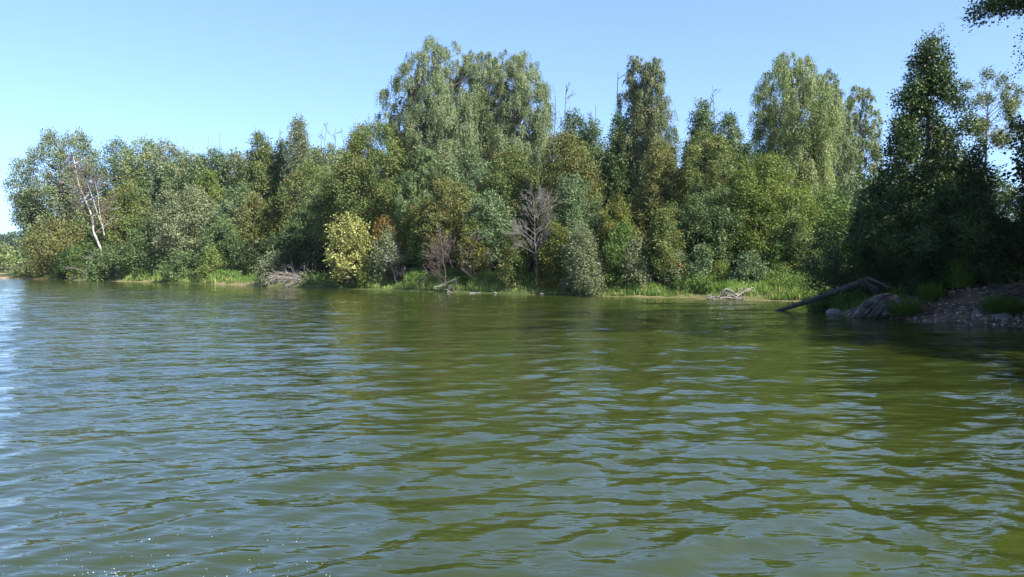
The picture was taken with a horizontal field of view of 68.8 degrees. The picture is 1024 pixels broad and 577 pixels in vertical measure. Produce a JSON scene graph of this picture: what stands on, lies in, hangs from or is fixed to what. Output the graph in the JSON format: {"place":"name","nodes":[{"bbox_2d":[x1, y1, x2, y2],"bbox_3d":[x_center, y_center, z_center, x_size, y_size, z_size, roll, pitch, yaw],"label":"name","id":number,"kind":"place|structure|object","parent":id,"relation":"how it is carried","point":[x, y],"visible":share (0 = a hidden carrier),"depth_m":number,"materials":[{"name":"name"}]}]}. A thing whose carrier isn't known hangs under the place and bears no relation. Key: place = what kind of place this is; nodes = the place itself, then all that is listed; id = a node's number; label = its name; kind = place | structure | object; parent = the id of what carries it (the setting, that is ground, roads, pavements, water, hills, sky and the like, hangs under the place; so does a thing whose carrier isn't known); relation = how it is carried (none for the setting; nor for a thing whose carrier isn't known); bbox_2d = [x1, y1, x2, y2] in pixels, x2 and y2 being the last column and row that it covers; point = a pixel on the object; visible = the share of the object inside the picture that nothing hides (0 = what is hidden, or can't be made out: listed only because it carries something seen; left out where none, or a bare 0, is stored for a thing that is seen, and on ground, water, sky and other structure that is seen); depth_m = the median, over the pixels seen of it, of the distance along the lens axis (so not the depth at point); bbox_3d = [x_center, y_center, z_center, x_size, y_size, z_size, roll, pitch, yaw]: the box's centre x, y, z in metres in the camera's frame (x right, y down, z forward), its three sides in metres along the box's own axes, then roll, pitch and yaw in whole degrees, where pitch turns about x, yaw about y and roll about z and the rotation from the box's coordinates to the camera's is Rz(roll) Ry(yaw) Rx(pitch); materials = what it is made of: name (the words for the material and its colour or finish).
{"place":"outdoors","nodes":[
{"label":"outdoors","id":0,"kind":"place"},
{"bbox_2d":[0,270,1023,576],"bbox_3d":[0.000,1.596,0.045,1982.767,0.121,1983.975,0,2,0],"label":"lake water","id":1,"kind":"structure","parent":0,"point":[184,430],"depth_m":7.01,"materials":[{"name":"liquid"}]},
{"bbox_2d":[0,268,1023,326],"bbox_3d":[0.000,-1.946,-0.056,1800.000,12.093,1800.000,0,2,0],"label":"ground","id":2,"kind":"structure","parent":0,"point":[963,296],"depth_m":25.44,"materials":[{"name":"soil"}]},
{"bbox_2d":[13,215,89,278],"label":"willow shrub","id":3,"kind":"object","parent":2,"relation":"on","point":[52,240],"visible":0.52,"depth_m":101.30,"materials":[{"name":"green plant"}]},
{"bbox_2d":[0,127,111,255],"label":"birch tree","id":4,"kind":"object","parent":2,"relation":"on","point":[48,189],"visible":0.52,"depth_m":110.79,"materials":[{"name":"green plant"}]},
{"bbox_2d":[51,237,104,278],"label":"willow shrub","id":5,"kind":"object","parent":2,"relation":"on","point":[71,258],"visible":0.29,"depth_m":94.77,"materials":[{"name":"green plant"}]},
{"bbox_2d":[52,150,126,249],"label":"dead birch","id":6,"kind":"object","parent":2,"relation":"on","point":[80,190],"visible":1,"depth_m":88.70,"materials":[{"name":"wood"}]},
{"bbox_2d":[82,243,121,280],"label":"willow shrub","id":7,"kind":"object","parent":2,"relation":"on","point":[98,274],"visible":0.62,"depth_m":86.19,"materials":[{"name":"green plant"}]},
{"bbox_2d":[93,136,136,234],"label":"birch tree","id":8,"kind":"object","parent":2,"relation":"on","point":[113,162],"visible":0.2,"depth_m":110.29,"materials":[{"name":"green plant"}]},
{"bbox_2d":[85,177,155,259],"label":"alder tree","id":9,"kind":"object","parent":2,"relation":"on","point":[130,210],"visible":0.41,"depth_m":96.04,"materials":[{"name":"green plant"}]},
{"bbox_2d":[112,135,165,222],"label":"birch tree","id":10,"kind":"object","parent":2,"relation":"on","point":[144,157],"visible":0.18,"depth_m":108.09,"materials":[{"name":"green plant"}]},
{"bbox_2d":[114,215,175,276],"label":"alder tree","id":11,"kind":"object","parent":2,"relation":"on","point":[138,241],"visible":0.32,"depth_m":84.06,"materials":[{"name":"green plant"}]},
{"bbox_2d":[135,156,184,215],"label":"woodland tree","id":12,"kind":"object","parent":2,"relation":"on","point":[148,186],"visible":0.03,"depth_m":102.13,"materials":[{"name":"green plant"}]},
{"bbox_2d":[129,237,193,280],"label":"understorey shrub","id":13,"kind":"object","parent":2,"relation":"on","point":[151,262],"visible":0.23,"depth_m":82.30,"materials":[{"name":"green plant"}]},
{"bbox_2d":[145,135,184,207],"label":"alder tree","id":14,"kind":"object","parent":2,"relation":"on","point":[162,153],"visible":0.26,"depth_m":104.48,"materials":[{"name":"green plant"}]},
{"bbox_2d":[155,246,197,280],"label":"shrub","id":15,"kind":"object","parent":2,"relation":"on","point":[173,262],"visible":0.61,"depth_m":77.03,"materials":[{"name":"green plant"}]},
{"bbox_2d":[156,146,202,229],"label":"alder tree","id":16,"kind":"object","parent":2,"relation":"on","point":[183,159],"visible":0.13,"depth_m":98.42,"materials":[{"name":"green plant"}]},
{"bbox_2d":[144,179,217,264],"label":"willow tree","id":17,"kind":"object","parent":2,"relation":"on","point":[173,222],"visible":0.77,"depth_m":83.55,"materials":[{"name":"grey plant"}]},
{"bbox_2d":[182,168,229,244],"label":"alder tree","id":18,"kind":"object","parent":2,"relation":"on","point":[208,179],"visible":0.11,"depth_m":89.29,"materials":[{"name":"green plant"}]},
{"bbox_2d":[182,146,232,219],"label":"alder tree","id":19,"kind":"object","parent":2,"relation":"on","point":[198,165],"visible":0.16,"depth_m":95.37,"materials":[{"name":"green plant"}]},
{"bbox_2d":[193,242,228,282],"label":"shrub","id":20,"kind":"object","parent":2,"relation":"on","point":[209,255],"visible":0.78,"depth_m":73.58,"materials":[{"name":"green plant"}]},
{"bbox_2d":[188,215,256,271],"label":"alder tree","id":21,"kind":"object","parent":2,"relation":"on","point":[225,230],"visible":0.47,"depth_m":77.43,"materials":[{"name":"green plant"}]},
{"bbox_2d":[215,150,252,211],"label":"alder tree","id":22,"kind":"object","parent":2,"relation":"on","point":[233,158],"visible":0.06,"depth_m":93.88,"materials":[{"name":"green plant"}]},
{"bbox_2d":[212,179,263,248],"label":"alder tree","id":23,"kind":"object","parent":2,"relation":"on","point":[236,195],"visible":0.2,"depth_m":82.59,"materials":[{"name":"green plant"}]},
{"bbox_2d":[230,190,272,262],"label":"willow tree","id":24,"kind":"object","parent":2,"relation":"on","point":[256,201],"visible":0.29,"depth_m":80.75,"materials":[{"name":"green plant"}]},
{"bbox_2d":[230,129,277,236],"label":"alder tree","id":25,"kind":"object","parent":2,"relation":"on","point":[261,167],"visible":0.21,"depth_m":88.64,"materials":[{"name":"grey plant"}]},
{"bbox_2d":[218,230,290,276],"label":"understorey shrub","id":26,"kind":"object","parent":2,"relation":"on","point":[240,257],"visible":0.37,"depth_m":73.30,"materials":[{"name":"green plant"}]},
{"bbox_2d":[248,194,288,255],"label":"maple tree","id":27,"kind":"object","parent":2,"relation":"on","point":[274,219],"visible":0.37,"depth_m":79.03,"materials":[{"name":"green plant"}]},
{"bbox_2d":[250,247,289,285],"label":"shrub","id":28,"kind":"object","parent":2,"relation":"on","point":[272,264],"visible":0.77,"depth_m":62.50,"materials":[{"name":"green plant"}]},
{"bbox_2d":[266,137,288,198],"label":"alder tree","id":29,"kind":"object","parent":2,"relation":"on","point":[279,160],"visible":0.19,"depth_m":89.14,"materials":[{"name":"green plant"}]},
{"bbox_2d":[257,224,330,277],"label":"understorey shrub","id":30,"kind":"object","parent":2,"relation":"on","point":[294,259],"visible":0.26,"depth_m":68.34,"materials":[{"name":"green plant"}]},
{"bbox_2d":[277,112,314,221],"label":"alder tree","id":31,"kind":"object","parent":2,"relation":"on","point":[299,137],"visible":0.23,"depth_m":85.91,"materials":[{"name":"green plant"}]},
{"bbox_2d":[273,214,321,273],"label":"alder tree","id":32,"kind":"object","parent":2,"relation":"on","point":[285,235],"visible":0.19,"depth_m":69.56,"materials":[{"name":"green plant"}]},
{"bbox_2d":[270,156,328,239],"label":"alder tree","id":33,"kind":"object","parent":2,"relation":"on","point":[309,170],"visible":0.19,"depth_m":77.36,"materials":[{"name":"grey plant"}]},
{"bbox_2d":[306,142,347,190],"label":"alder tree","id":34,"kind":"object","parent":2,"relation":"on","point":[330,157],"visible":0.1,"depth_m":81.67,"materials":[{"name":"green plant"}]},
{"bbox_2d":[287,170,368,262],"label":"willow tree","id":35,"kind":"object","parent":2,"relation":"on","point":[302,213],"visible":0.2,"depth_m":68.27,"materials":[{"name":"green plant"}]},
{"bbox_2d":[299,234,368,278],"bbox_3d":[-14.167,-2.592,65.442,7.579,6.259,7.798,0,2,0],"label":"understorey shrub","id":36,"kind":"object","parent":2,"relation":"on","point":[320,265],"visible":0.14,"depth_m":63.52,"materials":[{"name":"green plant"}]},
{"bbox_2d":[323,206,375,285],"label":"rowan tree","id":37,"kind":"object","parent":2,"relation":"on","point":[350,252],"visible":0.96,"depth_m":54.30,"materials":[{"name":"yellow plant"}]},
{"bbox_2d":[304,113,427,266],"bbox_3d":[-10.927,-7.130,60.145,11.684,13.725,10.568,0,2,0],"label":"willow tree","id":38,"kind":"object","parent":2,"relation":"on","point":[358,169],"visible":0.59,"depth_m":58.13,"materials":[{"name":"green plant"}]},
{"bbox_2d":[362,221,413,283],"bbox_3d":[-8.702,-2.231,53.524,3.735,5.203,3.256,2,2,43],"label":"willow shrub","id":39,"kind":"object","parent":2,"relation":"on","point":[386,272],"visible":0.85,"depth_m":53.11,"materials":[{"name":"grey plant"}]},
{"bbox_2d":[386,86,432,182],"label":"birch tree","id":40,"kind":"object","parent":2,"relation":"on","point":[396,107],"visible":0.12,"depth_m":63.77,"materials":[{"name":"green plant"}]},
{"bbox_2d":[9,268,817,293],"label":"shore weeds","id":41,"kind":"object","parent":2,"relation":"on","point":[705,285],"visible":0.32,"depth_m":45.35,"materials":[{"name":"green plant"}]},
{"bbox_2d":[10,266,817,299],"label":"grass","id":42,"kind":"structure","parent":2,"relation":"on","point":[772,292],"depth_m":46.26,"materials":[{"name":"plant"}]},
{"bbox_2d":[392,143,444,246],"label":"alder tree","id":43,"kind":"object","parent":2,"relation":"on","point":[421,170],"visible":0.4,"depth_m":56.05,"materials":[{"name":"green plant"}]},
{"bbox_2d":[405,216,445,270],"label":"alder tree","id":44,"kind":"object","parent":2,"relation":"on","point":[418,253],"visible":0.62,"depth_m":51.96,"materials":[{"name":"green plant"}]},
{"bbox_2d":[373,34,492,193],"bbox_3d":[-5.833,-10.901,63.502,9.871,20.507,10.789,1,2,40],"label":"birch tree","id":45,"kind":"object","parent":2,"relation":"on","point":[439,108],"visible":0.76,"depth_m":61.26,"materials":[{"name":"green plant"}]},
{"bbox_2d":[420,223,466,282],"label":"dead tree","id":46,"kind":"object","parent":2,"relation":"on","point":[444,265],"visible":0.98,"depth_m":48.19,"materials":[{"name":"wood"}]},
{"bbox_2d":[408,173,484,268],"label":"alder tree","id":47,"kind":"object","parent":2,"relation":"on","point":[453,218],"visible":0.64,"depth_m":51.04,"materials":[{"name":"green plant"}]},
{"bbox_2d":[431,144,499,237],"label":"alder tree","id":48,"kind":"object","parent":2,"relation":"on","point":[475,178],"visible":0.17,"depth_m":55.22,"materials":[{"name":"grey plant"}]},
{"bbox_2d":[451,216,494,274],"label":"alder tree","id":49,"kind":"object","parent":2,"relation":"on","point":[458,258],"visible":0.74,"depth_m":47.79,"materials":[{"name":"green plant"}]},
{"bbox_2d":[444,49,518,191],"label":"birch tree","id":50,"kind":"object","parent":2,"relation":"on","point":[488,56],"visible":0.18,"depth_m":64.83,"materials":[{"name":"green plant"}]},
{"bbox_2d":[457,186,524,272],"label":"alder tree","id":51,"kind":"object","parent":2,"relation":"on","point":[482,212],"visible":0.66,"depth_m":48.66,"materials":[{"name":"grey plant"}]},
{"bbox_2d":[461,143,540,245],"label":"alder tree","id":52,"kind":"object","parent":2,"relation":"on","point":[513,170],"visible":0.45,"depth_m":52.81,"materials":[{"name":"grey plant"}]},
{"bbox_2d":[493,228,531,289],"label":"alder tree","id":53,"kind":"object","parent":2,"relation":"on","point":[521,264],"visible":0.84,"depth_m":45.55,"materials":[{"name":"green plant"}]},
{"bbox_2d":[475,49,557,192],"bbox_3d":[0.596,-10.968,65.784,8.929,19.986,9.638,-1,2,-29],"label":"birch tree","id":54,"kind":"object","parent":2,"relation":"on","point":[539,125],"visible":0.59,"depth_m":63.37,"materials":[{"name":"green plant"}]},
{"bbox_2d":[502,183,572,287],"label":"dead tree","id":55,"kind":"object","parent":2,"relation":"on","point":[539,198],"visible":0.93,"depth_m":44.47,"materials":[{"name":"wood"}]},
{"bbox_2d":[530,218,573,291],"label":"maple tree","id":56,"kind":"object","parent":2,"relation":"on","point":[554,273],"visible":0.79,"depth_m":43.88,"materials":[{"name":"olive green leaves"},{"name":"grey bark"}]},
{"bbox_2d":[527,126,608,249],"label":"maple tree","id":57,"kind":"object","parent":2,"relation":"on","point":[563,145],"visible":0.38,"depth_m":49.86,"materials":[{"name":"green plant"}]},
{"bbox_2d":[537,169,605,270],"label":"alder tree","id":58,"kind":"object","parent":2,"relation":"on","point":[575,208],"visible":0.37,"depth_m":45.25,"materials":[{"name":"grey plant"}]},
{"bbox_2d":[555,105,591,182],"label":"alder tree","id":59,"kind":"object","parent":2,"relation":"on","point":[569,120],"visible":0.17,"depth_m":59.34,"materials":[{"name":"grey plant"}]},
{"bbox_2d":[556,219,609,294],"bbox_3d":[4.131,-1.606,42.827,2.988,4.845,2.896,-1,2,-29],"label":"willow shrub","id":60,"kind":"object","parent":2,"relation":"on","point":[579,254],"visible":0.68,"depth_m":42.47,"materials":[{"name":"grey plant"}]},
{"bbox_2d":[565,257,610,295],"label":"willow shrub","id":61,"kind":"object","parent":2,"relation":"on","point":[588,287],"visible":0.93,"depth_m":41.37,"materials":[{"name":"green plant"}]},
{"bbox_2d":[568,113,608,211],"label":"alder tree","id":62,"kind":"object","parent":2,"relation":"on","point":[593,134],"visible":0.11,"depth_m":59.12,"materials":[{"name":"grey plant"}]},
{"bbox_2d":[595,110,640,241],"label":"alder tree","id":63,"kind":"object","parent":2,"relation":"on","point":[611,165],"visible":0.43,"depth_m":53.18,"materials":[{"name":"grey plant"}]},
{"bbox_2d":[593,195,644,269],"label":"maple tree","id":64,"kind":"object","parent":2,"relation":"on","point":[607,225],"visible":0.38,"depth_m":44.08,"materials":[{"name":"green plant"}]},
{"bbox_2d":[597,217,646,289],"bbox_3d":[6.373,-1.680,42.593,3.565,4.811,3.251,-1,2,-39],"label":"willow shrub","id":65,"kind":"object","parent":2,"relation":"on","point":[615,259],"visible":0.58,"depth_m":42.08,"materials":[{"name":"green plant"}]},
{"bbox_2d":[614,235,658,286],"bbox_3d":[6.982,-1.147,41.534,2.691,3.974,3.075,0,2,0],"label":"willow shrub","id":66,"kind":"object","parent":2,"relation":"on","point":[639,275],"visible":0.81,"depth_m":41.20,"materials":[{"name":"green plant"}]},
{"bbox_2d":[611,53,664,210],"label":"birch tree","id":67,"kind":"object","parent":2,"relation":"on","point":[632,82],"visible":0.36,"depth_m":54.05,"materials":[{"name":"green plant"}]},
{"bbox_2d":[616,57,683,214],"bbox_3d":[9.867,-8.550,53.735,5.367,16.113,5.940,0,2,0],"label":"birch tree","id":68,"kind":"object","parent":2,"relation":"on","point":[655,123],"visible":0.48,"depth_m":52.97,"materials":[{"name":"green plant"}]},
{"bbox_2d":[628,136,692,256],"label":"alder tree","id":69,"kind":"object","parent":2,"relation":"on","point":[653,172],"visible":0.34,"depth_m":46.17,"materials":[{"name":"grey plant"}]},
{"bbox_2d":[638,205,691,288],"bbox_3d":[8.441,-2.054,41.265,3.258,5.317,3.023,1,2,29],"label":"willow shrub","id":70,"kind":"object","parent":2,"relation":"on","point":[662,246],"visible":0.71,"depth_m":40.76,"materials":[{"name":"green plant"}]},
{"bbox_2d":[643,126,757,261],"bbox_3d":[11.693,-4.956,45.774,7.180,9.958,6.619,0,2,0],"label":"alder tree","id":71,"kind":"object","parent":2,"relation":"on","point":[691,173],"visible":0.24,"depth_m":45.04,"materials":[{"name":"green plant"}]},
{"bbox_2d":[680,97,720,199],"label":"alder tree","id":72,"kind":"object","parent":2,"relation":"on","point":[704,120],"visible":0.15,"depth_m":54.38,"materials":[{"name":"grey plant"}]},
{"bbox_2d":[685,242,715,281],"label":"willow shrub","id":73,"kind":"object","parent":2,"relation":"on","point":[707,266],"visible":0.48,"depth_m":40.10,"materials":[{"name":"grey plant"}]},
{"bbox_2d":[667,185,767,274],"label":"alder tree","id":74,"kind":"object","parent":2,"relation":"on","point":[691,226],"visible":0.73,"depth_m":41.42,"materials":[{"name":"green plant"}]},
{"bbox_2d":[705,108,746,204],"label":"alder tree","id":75,"kind":"object","parent":2,"relation":"on","point":[729,121],"visible":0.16,"depth_m":53.15,"materials":[{"name":"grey plant"}]},
{"bbox_2d":[724,249,771,286],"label":"willow shrub","id":76,"kind":"object","parent":2,"relation":"on","point":[745,267],"visible":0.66,"depth_m":38.46,"materials":[{"name":"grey plant"}]},
{"bbox_2d":[709,150,828,268],"bbox_3d":[14.445,-3.827,42.153,6.749,7.981,5.936,-1,2,-29],"label":"willow tree","id":77,"kind":"object","parent":2,"relation":"on","point":[765,209],"visible":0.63,"depth_m":41.01,"materials":[{"name":"green plant"}]},
{"bbox_2d":[764,241,796,278],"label":"willow shrub","id":78,"kind":"object","parent":2,"relation":"on","point":[778,254],"visible":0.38,"depth_m":39.13,"materials":[{"name":"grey plant"}]},
{"bbox_2d":[742,51,850,214],"bbox_3d":[20.689,-9.141,54.708,7.535,16.595,8.480,0,2,0],"label":"birch tree","id":79,"kind":"object","parent":2,"relation":"on","point":[786,139],"visible":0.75,"depth_m":52.94,"materials":[{"name":"green plant"}]},
{"bbox_2d":[772,213,826,288],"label":"alder tree","id":80,"kind":"object","parent":2,"relation":"on","point":[793,246],"visible":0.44,"depth_m":39.00,"materials":[{"name":"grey plant"}]},
{"bbox_2d":[792,216,864,297],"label":"oak tree","id":81,"kind":"object","parent":2,"relation":"on","point":[834,260],"visible":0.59,"depth_m":28.33,"materials":[{"name":"green plant"}]},
{"bbox_2d":[803,68,861,213],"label":"birch tree","id":82,"kind":"object","parent":2,"relation":"on","point":[847,149],"visible":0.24,"depth_m":55.92,"materials":[{"name":"green plant"}]},
{"bbox_2d":[808,182,857,272],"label":"alder tree","id":83,"kind":"object","parent":2,"relation":"on","point":[837,218],"visible":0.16,"depth_m":43.38,"materials":[{"name":"green plant"}]},
{"bbox_2d":[775,277,894,310],"bbox_3d":[11.167,0.285,26.386,4.319,1.450,0.756,1,2,41],"label":"leaning log","id":84,"kind":"object","parent":2,"relation":"on","point":[864,281],"visible":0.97,"depth_m":25.88,"materials":[{"name":"brown wood"}]},
{"bbox_2d":[818,169,872,234],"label":"woodland tree","id":85,"kind":"object","parent":2,"relation":"on","point":[846,188],"visible":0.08,"depth_m":49.38,"materials":[{"name":"green plant"}]},
{"bbox_2d":[836,84,886,215],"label":"birch tree","id":86,"kind":"object","parent":2,"relation":"on","point":[869,131],"visible":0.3,"depth_m":58.81,"materials":[{"name":"green plant"}]},
{"bbox_2d":[829,248,899,298],"bbox_3d":[12.643,-0.229,26.609,2.026,2.435,2.129,0,2,0],"label":"shrub","id":87,"kind":"object","parent":2,"relation":"on","point":[847,278],"visible":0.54,"depth_m":26.38,"materials":[{"name":"green plant"}]},
{"bbox_2d":[841,176,909,277],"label":"linden tree","id":88,"kind":"object","parent":2,"relation":"on","point":[876,182],"visible":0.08,"depth_m":27.17,"materials":[{"name":"green plant"}]},
{"bbox_2d":[850,293,914,317],"bbox_3d":[11.638,0.539,23.395,1.814,0.807,0.790,0,2,0],"label":"boulder","id":89,"kind":"object","parent":2,"relation":"on","point":[869,307],"visible":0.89,"depth_m":23.41,"materials":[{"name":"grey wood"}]},
{"bbox_2d":[871,225,938,296],"bbox_3d":[13.551,-0.835,25.695,2.885,2.832,2.771,-1,2,-37],"label":"shrub","id":90,"kind":"object","parent":2,"relation":"on","point":[902,275],"visible":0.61,"depth_m":24.98,"materials":[{"name":"green plant"}]},
{"bbox_2d":[878,297,931,315],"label":"grass tuft","id":91,"kind":"object","parent":2,"relation":"on","point":[901,309],"visible":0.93,"depth_m":22.86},
{"bbox_2d":[818,259,1023,310],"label":"shaded grass","id":92,"kind":"structure","parent":2,"relation":"on","point":[855,305],"depth_m":25.29,"materials":[{"name":"plant"}]},
{"bbox_2d":[835,22,1019,277],"bbox_3d":[14.392,-4.478,25.701,5.060,9.312,6.438,0,2,0],"label":"linden tree","id":93,"kind":"object","parent":2,"relation":"on","point":[936,174],"visible":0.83,"depth_m":25.25,"materials":[{"name":"green plant"}]},
{"bbox_2d":[909,280,950,300],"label":"grass tuft","id":94,"kind":"object","parent":2,"relation":"on","point":[927,292],"visible":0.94,"depth_m":23.60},
{"bbox_2d":[846,281,1023,326],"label":"gravel","id":95,"kind":"structure","parent":2,"relation":"on","point":[985,319],"depth_m":22.37,"materials":[{"name":"gravel"}]},
{"bbox_2d":[930,248,982,287],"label":"grass tuft","id":96,"kind":"object","parent":2,"relation":"on","point":[964,279],"visible":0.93,"depth_m":23.59,"materials":[{"name":"plant"}]},
{"bbox_2d":[956,212,1023,288],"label":"shrub","id":97,"kind":"object","parent":2,"relation":"on","point":[984,268],"visible":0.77,"depth_m":23.11,"materials":[{"name":"green plant"}]},
{"bbox_2d":[956,0,1023,78],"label":"linden tree","id":98,"kind":"object","parent":2,"relation":"on","point":[992,6],"visible":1,"depth_m":16.12,"materials":[{"name":"green plant"}]},
{"bbox_2d":[961,65,1023,166],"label":"birch tree","id":99,"kind":"object","parent":2,"relation":"on","point":[1009,105],"visible":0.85,"depth_m":39.20,"materials":[{"name":"green plant"}]},
{"bbox_2d":[970,292,1023,313],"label":"grass tuft","id":100,"kind":"object","parent":2,"relation":"on","point":[1001,305],"visible":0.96,"depth_m":21.02,"materials":[{"name":"plant"}]},
{"bbox_2d":[978,165,1019,220],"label":"woodland tree","id":101,"kind":"object","parent":2,"relation":"on","point":[1003,192],"visible":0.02,"depth_m":35.01,"materials":[{"name":"green plant"}]},
{"bbox_2d":[995,105,1023,180],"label":"woodland tree","id":102,"kind":"object","parent":2,"relation":"on","point":[1019,125],"visible":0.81,"depth_m":27.03,"materials":[{"name":"green plant"}]},
{"bbox_2d":[0,0,1023,243],"label":"sky","id":103,"kind":"structure","parent":0,"point":[188,72],"materials":[{"name":"blue"}]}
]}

